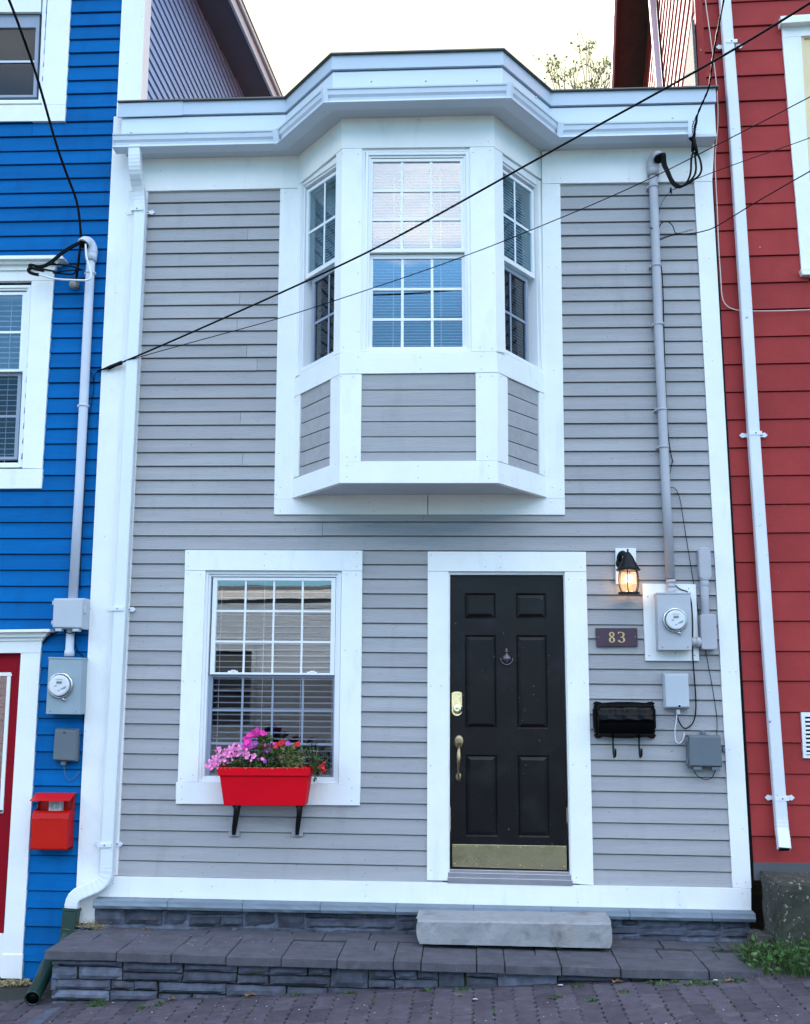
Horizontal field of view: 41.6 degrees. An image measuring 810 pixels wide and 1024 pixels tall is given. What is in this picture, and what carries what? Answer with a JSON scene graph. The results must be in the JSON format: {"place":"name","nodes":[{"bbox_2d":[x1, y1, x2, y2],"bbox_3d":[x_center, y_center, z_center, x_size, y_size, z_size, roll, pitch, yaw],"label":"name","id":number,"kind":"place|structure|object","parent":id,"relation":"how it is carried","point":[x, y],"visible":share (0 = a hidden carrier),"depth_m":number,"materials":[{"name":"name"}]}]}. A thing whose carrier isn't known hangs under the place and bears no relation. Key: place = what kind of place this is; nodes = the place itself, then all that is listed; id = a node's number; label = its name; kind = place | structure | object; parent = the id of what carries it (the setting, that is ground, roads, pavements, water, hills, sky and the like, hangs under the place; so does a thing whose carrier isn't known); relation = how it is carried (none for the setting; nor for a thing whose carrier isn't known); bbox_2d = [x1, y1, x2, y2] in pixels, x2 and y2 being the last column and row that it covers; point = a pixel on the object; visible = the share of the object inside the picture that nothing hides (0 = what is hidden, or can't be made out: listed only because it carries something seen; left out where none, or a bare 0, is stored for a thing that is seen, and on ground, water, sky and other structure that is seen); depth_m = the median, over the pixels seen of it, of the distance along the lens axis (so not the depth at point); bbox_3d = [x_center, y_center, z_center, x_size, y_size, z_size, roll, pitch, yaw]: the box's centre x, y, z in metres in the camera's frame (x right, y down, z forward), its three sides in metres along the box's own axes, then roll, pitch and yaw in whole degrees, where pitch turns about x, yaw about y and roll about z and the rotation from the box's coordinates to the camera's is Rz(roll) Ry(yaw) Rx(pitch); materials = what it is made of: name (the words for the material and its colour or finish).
{"place":"outdoors","nodes":[
{"label":"outdoors","id":0,"kind":"place"},
{"bbox_2d":[62,917,111,930],"bbox_3d":[-2.132,2.767,7.170,0.308,0.102,0.190,-1,-9,3],"label":"straw tuft","id":1,"kind":"object","parent":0,"point":[91,925],"visible":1,"depth_m":7.17,"materials":[{"name":"beige plant"}]},
{"bbox_2d":[0,807,777,1019],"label":"ground","id":2,"kind":"structure","parent":0,"point":[13,992],"depth_m":7.52,"materials":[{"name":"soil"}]},
{"bbox_2d":[0,977,31,986],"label":"leaf litter","id":3,"kind":"object","parent":2,"relation":"on","point":[11,982],"visible":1,"depth_m":7.12,"materials":[{"name":"plant"}]},
{"bbox_2d":[25,1007,61,1023],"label":"kerb stone","id":4,"kind":"object","parent":2,"relation":"on","point":[43,1017],"visible":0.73,"depth_m":6.28,"materials":[{"name":"stone"}]},
{"bbox_2d":[0,0,282,980],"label":"blue house","id":5,"kind":"structure","parent":2,"relation":"on","point":[94,60],"depth_m":7.98,"materials":[{"name":"paint"}]},
{"bbox_2d":[0,654,20,932],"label":"door","id":6,"kind":"structure","parent":5,"relation":"in","point":[9,663],"depth_m":7.52,"materials":[{"name":"red paint"}]},
{"bbox_2d":[0,285,30,468],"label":"window","id":7,"kind":"structure","parent":5,"relation":"in","point":[15,300],"depth_m":8.11,"materials":[{"name":"white plastic"}]},
{"bbox_2d":[0,0,47,104],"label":"window","id":8,"kind":"structure","parent":5,"relation":"in","point":[18,82],"depth_m":8.52,"materials":[{"name":"white plastic"}]},
{"bbox_2d":[43,631,57,643],"bbox_3d":[-2.513,0.884,7.576,0.136,0.106,0.017,-3,-10,16],"label":"thin cable","id":9,"kind":"object","parent":5,"relation":"attached to","point":[49,636],"visible":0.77,"depth_m":7.57,"materials":[{"name":"black rubber"}]},
{"bbox_2d":[30,792,76,849],"bbox_3d":[-2.423,2.125,7.321,0.277,0.373,0.148,-1,-9,3],"label":"mailbox","id":10,"kind":"object","parent":5,"relation":"attached to","point":[52,830],"visible":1,"depth_m":7.28,"materials":[{"name":"red metal"}]},
{"bbox_2d":[49,801,63,810],"bbox_3d":[-2.409,2.060,7.357,0.094,0.156,0.031,-1,-9,3],"label":"newspaper","id":11,"kind":"object","parent":10,"relation":"in","point":[56,805],"visible":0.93,"depth_m":7.35,"materials":[{"name":"paper"}]},
{"bbox_2d":[53,728,79,780],"bbox_3d":[-2.359,1.689,7.426,0.178,0.360,0.081,-1,-9,3],"label":"telephone box","id":12,"kind":"object","parent":5,"relation":"attached to","point":[66,744],"visible":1,"depth_m":7.41,"materials":[{"name":"grey plastic"}]},
{"bbox_2d":[46,657,87,713],"bbox_3d":[-2.372,1.214,7.454,0.247,0.395,0.183,-1,-9,3],"label":"electric meter","id":13,"kind":"object","parent":5,"relation":"attached to","point":[67,685],"visible":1,"depth_m":7.41,"materials":[{"name":"grey metal"}]},
{"bbox_2d":[51,598,89,631],"bbox_3d":[-2.366,0.731,7.549,0.247,0.236,0.135,-1,-9,3],"label":"junction box","id":14,"kind":"object","parent":5,"relation":"attached to","point":[71,613],"visible":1,"depth_m":7.49,"materials":[{"name":"grey plastic"}]},
{"bbox_2d":[64,631,83,721],"bbox_3d":[-2.354,1.146,7.497,0.216,0.647,0.077,1,-10,-5],"label":"thin cable","id":15,"kind":"object","parent":5,"relation":"attached to","point":[78,652],"visible":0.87,"depth_m":7.54,"materials":[{"name":"black rubber"}]},
{"bbox_2d":[69,281,79,289],"bbox_3d":[-2.484,-1.709,8.007,0.068,0.074,0.077,-1,-9,3],"label":"insulator","id":16,"kind":"object","parent":5,"relation":"attached to","point":[75,285],"visible":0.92,"depth_m":7.98,"materials":[{"name":"white ceramic"}]},
{"bbox_2d":[8,0,82,281],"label":"service drop","id":17,"kind":"object","parent":16,"relation":"attached to","point":[40,268],"visible":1,"depth_m":7.88,"materials":[{"name":"black rubber"}]},
{"bbox_2d":[64,236,97,655],"bbox_3d":[-2.378,-0.526,7.744,0.105,3.120,0.169,-3,-10,19],"label":"service conduit","id":18,"kind":"object","parent":5,"relation":"attached to","point":[92,253],"visible":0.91,"depth_m":7.76,"materials":[{"name":"plastic"}]},
{"bbox_2d":[39,243,91,280],"bbox_3d":[-2.508,-1.860,7.904,0.399,0.324,0.041,0,-9,2],"label":"white cable","id":19,"kind":"object","parent":18,"relation":"attached to","point":[89,267],"visible":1,"depth_m":7.87,"materials":[{"name":"white plastic"}]},
{"bbox_2d":[80,371,93,581],"bbox_3d":[-2.347,-0.278,7.759,0.090,1.691,0.056,-1,-9,3],"label":"thin cable","id":20,"kind":"object","parent":5,"relation":"attached to","point":[85,477],"visible":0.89,"depth_m":7.73,"materials":[{"name":"black rubber"}]},
{"bbox_2d":[94,2,809,378],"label":"overhead wire","id":21,"kind":"object","parent":5,"relation":"attached to","point":[116,364],"visible":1,"depth_m":6.61,"materials":[{"name":"black rubber"}]},
{"bbox_2d":[134,96,809,358],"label":"overhead wire","id":22,"kind":"object","parent":5,"relation":"attached to","point":[496,243],"visible":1,"depth_m":6.68,"materials":[{"name":"black rubber"}]},
{"bbox_2d":[44,927,763,1002],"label":"stone terrace","id":23,"kind":"structure","parent":2,"relation":"on","point":[111,963],"depth_m":6.51,"materials":[{"name":"concrete"}]},
{"bbox_2d":[416,910,611,947],"bbox_3d":[0.694,2.682,6.885,1.235,0.159,0.399,-1,-9,3],"label":"stone step","id":24,"kind":"object","parent":23,"relation":"on","point":[541,929],"visible":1,"depth_m":6.71,"materials":[{"name":"stone"}]},
{"bbox_2d":[64,48,755,942],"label":"gray house","id":25,"kind":"structure","parent":2,"relation":"on","point":[370,540],"depth_m":7.50,"materials":[{"name":"paint"}]},
{"bbox_2d":[218,765,313,835],"bbox_3d":[-0.938,1.963,7.207,0.628,0.475,0.250,-1,-9,3],"label":"window flower box","id":26,"kind":"object","parent":25,"relation":"attached to","point":[260,786],"visible":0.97,"depth_m":7.12,"materials":[{"name":"red plastic"}]},
{"bbox_2d":[204,742,252,772],"bbox_3d":[-1.184,1.662,7.224,0.340,0.211,0.168,-1,-9,3],"label":"flowering plant","id":27,"kind":"object","parent":26,"relation":"in","point":[216,761],"visible":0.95,"depth_m":7.18,"materials":[{"name":"pink plant"}]},
{"bbox_2d":[241,727,274,766],"bbox_3d":[-0.996,1.606,7.222,0.238,0.296,0.175,-1,-9,3],"label":"flowering plant","id":28,"kind":"object","parent":26,"relation":"in","point":[249,744],"visible":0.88,"depth_m":7.19,"materials":[{"name":"pink plant"}]},
{"bbox_2d":[245,738,289,767],"bbox_3d":[-0.924,1.640,7.210,0.306,0.224,0.160,-1,-9,3],"label":"flowering plant","id":29,"kind":"object","parent":26,"relation":"in","point":[271,754],"visible":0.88,"depth_m":7.17,"materials":[{"name":"green plant"}]},
{"bbox_2d":[224,750,310,769],"bbox_3d":[-0.931,1.660,7.138,0.615,0.130,0.050,-1,-9,3],"label":"flowering plant","id":30,"kind":"object","parent":26,"relation":"in","point":[286,762],"visible":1,"depth_m":7.13,"materials":[{"name":"plant"}]},
{"bbox_2d":[244,742,308,767],"bbox_3d":[-0.871,1.654,7.208,0.470,0.198,0.175,-1,-9,3],"label":"flowering plant","id":31,"kind":"object","parent":26,"relation":"in","point":[300,747],"visible":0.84,"depth_m":7.17,"materials":[{"name":"green plant"}]},
{"bbox_2d":[260,739,304,767],"bbox_3d":[-0.823,1.644,7.203,0.315,0.215,0.166,-1,-9,3],"label":"flowering plant","id":32,"kind":"object","parent":26,"relation":"in","point":[281,743],"visible":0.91,"depth_m":7.16,"materials":[{"name":"green plant"}]},
{"bbox_2d":[302,742,330,772],"bbox_3d":[-0.599,1.651,7.191,0.219,0.207,0.154,-1,-9,3],"label":"flowering plant","id":33,"kind":"object","parent":26,"relation":"in","point":[327,763],"visible":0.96,"depth_m":7.18,"materials":[{"name":"green plant"}]},
{"bbox_2d":[308,754,325,781],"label":"flowering plant","id":34,"kind":"object","parent":26,"relation":"in","point":[320,766],"visible":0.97,"depth_m":7.14,"materials":[{"name":"green plant"}]},
{"bbox_2d":[198,571,341,782],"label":"window","id":35,"kind":"structure","parent":25,"relation":"in","point":[272,643],"depth_m":8.21,"materials":[{"name":"white plastic"}]},
{"bbox_2d":[300,161,335,372],"bbox_3d":[-0.537,-1.768,7.756,0.220,1.622,0.584,6,-11,-34],"label":"window","id":36,"kind":"structure","parent":25,"relation":"in","point":[317,323],"depth_m":7.82,"materials":[{"name":"white plastic"}]},
{"bbox_2d":[362,151,471,351],"bbox_3d":[0.085,-1.802,7.455,0.745,1.481,0.155,-1,-9,3],"label":"window","id":37,"kind":"structure","parent":25,"relation":"in","point":[374,161],"depth_m":7.45,"materials":[{"name":"white plastic"}]},
{"bbox_2d":[450,575,567,870],"bbox_3d":[0.709,1.431,7.353,0.800,2.025,0.116,-1,-9,3],"label":"door","id":38,"kind":"structure","parent":25,"relation":"in","point":[508,748],"depth_m":7.36,"materials":[{"name":"black paint"}]},
{"bbox_2d":[503,159,539,370],"bbox_3d":[0.752,-1.748,7.700,0.220,1.603,0.588,-7,-12,37],"label":"window","id":39,"kind":"structure","parent":25,"relation":"in","point":[521,296],"depth_m":7.73,"materials":[{"name":"white plastic"}]},
{"bbox_2d":[595,628,637,646],"bbox_3d":[1.460,0.865,7.357,0.285,0.129,0.023,-1,-9,3],"label":"house number sign","id":40,"kind":"object","parent":25,"relation":"attached to","point":[614,637],"visible":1,"depth_m":7.35,"materials":[{"name":"paint"}]},
{"bbox_2d":[593,701,655,757],"bbox_3d":[1.492,1.473,7.208,0.424,0.378,0.104,-1,-9,3],"label":"mailbox","id":41,"kind":"object","parent":25,"relation":"attached to","point":[612,720],"visible":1,"depth_m":7.19,"materials":[{"name":"black metal"}]},
{"bbox_2d":[615,548,640,594],"bbox_3d":[1.537,0.404,7.341,0.169,0.333,0.200,-1,-9,3],"label":"wall lantern","id":42,"kind":"object","parent":25,"relation":"attached to","point":[627,568],"depth_m":7.32,"materials":[{"name":"black metal"}]},
{"bbox_2d":[646,150,675,591],"bbox_3d":[1.838,-1.044,7.592,0.098,3.261,0.193,4,-10,-23],"label":"service conduit","id":43,"kind":"object","parent":25,"relation":"attached to","point":[652,167],"visible":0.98,"depth_m":7.59,"materials":[{"name":"grey metal"}]},
{"bbox_2d":[661,267,672,460],"bbox_3d":[1.859,-1.093,7.636,0.029,1.498,0.088,-9,-13,42],"label":"thin cable","id":44,"kind":"object","parent":43,"relation":"attached to","point":[664,357],"visible":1,"depth_m":7.67,"materials":[{"name":"black rubber"}]},
{"bbox_2d":[659,0,724,211],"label":"service drop","id":45,"kind":"object","parent":43,"relation":"attached to","point":[692,139],"visible":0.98,"depth_m":7.72,"materials":[{"name":"black rubber"}]},
{"bbox_2d":[673,137,809,189],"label":"overhead wire","id":46,"kind":"object","parent":45,"relation":"attached to","point":[743,161],"visible":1,"depth_m":7.09,"materials":[{"name":"black rubber"}]},
{"bbox_2d":[649,171,809,239],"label":"overhead wire","id":47,"kind":"object","parent":43,"relation":"attached to","point":[679,233],"visible":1,"depth_m":7.47,"materials":[{"name":"black rubber"}]},
{"bbox_2d":[642,584,698,660],"bbox_3d":[1.827,0.747,7.282,0.365,0.532,0.189,-1,-9,3],"label":"electric meter","id":48,"kind":"object","parent":25,"relation":"attached to","point":[667,620],"visible":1,"depth_m":7.28,"materials":[{"name":"white paint"}]},
{"bbox_2d":[676,586,696,728],"bbox_3d":[1.915,0.989,7.296,0.139,0.974,0.053,2,-10,-14],"label":"meter cable","id":49,"kind":"object","parent":48,"relation":"attached to","point":[693,670],"visible":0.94,"depth_m":7.28,"materials":[{"name":"black rubber"}]},
{"bbox_2d":[662,673,689,743],"bbox_3d":[1.845,1.332,7.230,0.170,0.473,0.082,-1,-9,3],"label":"telephone box","id":50,"kind":"object","parent":25,"relation":"attached to","point":[676,691],"visible":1,"depth_m":7.22,"materials":[{"name":"grey plastic"}]},
{"bbox_2d":[670,461,717,734],"bbox_3d":[1.987,0.573,7.376,0.264,1.898,0.013,-1,-9,3],"label":"thin cable","id":51,"kind":"object","parent":25,"relation":"attached to","point":[696,598],"visible":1,"depth_m":7.40,"materials":[{"name":"black rubber"}]},
{"bbox_2d":[692,547,716,649],"bbox_3d":[2.042,0.592,7.340,0.170,0.707,0.082,-1,-9,3],"label":"conduit fitting","id":52,"kind":"object","parent":25,"relation":"attached to","point":[706,639],"visible":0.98,"depth_m":7.31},
{"bbox_2d":[685,730,724,779],"bbox_3d":[2.024,1.636,7.165,0.271,0.326,0.088,-1,-9,3],"label":"network box","id":53,"kind":"object","parent":25,"relation":"attached to","point":[703,750],"visible":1,"depth_m":7.13,"materials":[{"name":"grey plastic"}]},
{"bbox_2d":[532,30,610,88],"bbox_3d":[3.965,-2.713,21.036,3.994,15.738,2.357,-1,-9,3],"label":"tree","id":54,"kind":"object","parent":2,"relation":"on","point":[588,55],"visible":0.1,"depth_m":22.01,"materials":[{"name":"green plant"}]},
{"bbox_2d":[611,0,809,887],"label":"red house","id":55,"kind":"structure","parent":2,"relation":"on","point":[764,246],"depth_m":7.65,"materials":[{"name":"paint"}]},
{"bbox_2d":[705,0,809,311],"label":"cream cable","id":56,"kind":"object","parent":55,"relation":"attached to","point":[716,189],"visible":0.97,"depth_m":7.83,"materials":[{"name":"beige plastic"}]},
{"bbox_2d":[801,37,809,176],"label":"window frame","id":57,"kind":"structure","parent":55,"relation":"in","point":[802,38],"depth_m":7.94,"materials":[{"name":"white wood"}]},
{"bbox_2d":[748,929,772,952],"bbox_3d":[2.263,2.774,6.773,0.138,0.214,0.256,-1,-9,3],"label":"rubble stone","id":58,"kind":"object","parent":2,"relation":"on","point":[759,934],"visible":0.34,"depth_m":6.70,"materials":[{"name":"concrete"}]},
{"bbox_2d":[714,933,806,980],"bbox_3d":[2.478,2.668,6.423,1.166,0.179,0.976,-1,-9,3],"label":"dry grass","id":59,"kind":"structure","parent":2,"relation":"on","point":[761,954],"depth_m":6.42,"materials":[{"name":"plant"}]},
{"bbox_2d":[720,924,809,978],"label":"grass","id":60,"kind":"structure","parent":2,"relation":"on","point":[797,960],"depth_m":6.30,"materials":[{"name":"green plant"}]},
{"bbox_2d":[760,870,809,959],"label":"concrete block","id":61,"kind":"structure","parent":2,"relation":"on","point":[786,899],"depth_m":6.59,"materials":[{"name":"grey concrete"}]},
{"bbox_2d":[0,963,809,1023],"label":"pavement","id":62,"kind":"structure","parent":0,"point":[636,1004],"depth_m":6.04,"materials":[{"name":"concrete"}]},
{"bbox_2d":[24,907,80,1005],"bbox_3d":[-2.298,2.850,6.877,0.168,0.465,0.676,-1,-9,3],"label":"drain hose","id":63,"kind":"object","parent":62,"relation":"on","point":[43,975],"visible":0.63,"depth_m":6.79,"materials":[{"name":"green plastic"}]},
{"bbox_2d":[44,930,778,1023],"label":"fallen petals","id":64,"kind":"object","parent":62,"relation":"on","point":[473,998],"visible":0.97,"depth_m":6.15,"materials":[{"name":"plant"}]},
{"bbox_2d":[67,945,801,1023],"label":"weeds","id":65,"kind":"object","parent":62,"relation":"on","point":[702,982],"visible":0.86,"depth_m":6.18,"materials":[{"name":"green plant"}]},
{"bbox_2d":[243,0,612,95],"label":"sky","id":66,"kind":"structure","parent":0,"point":[295,36],"materials":[{"name":"white"}]}
]}

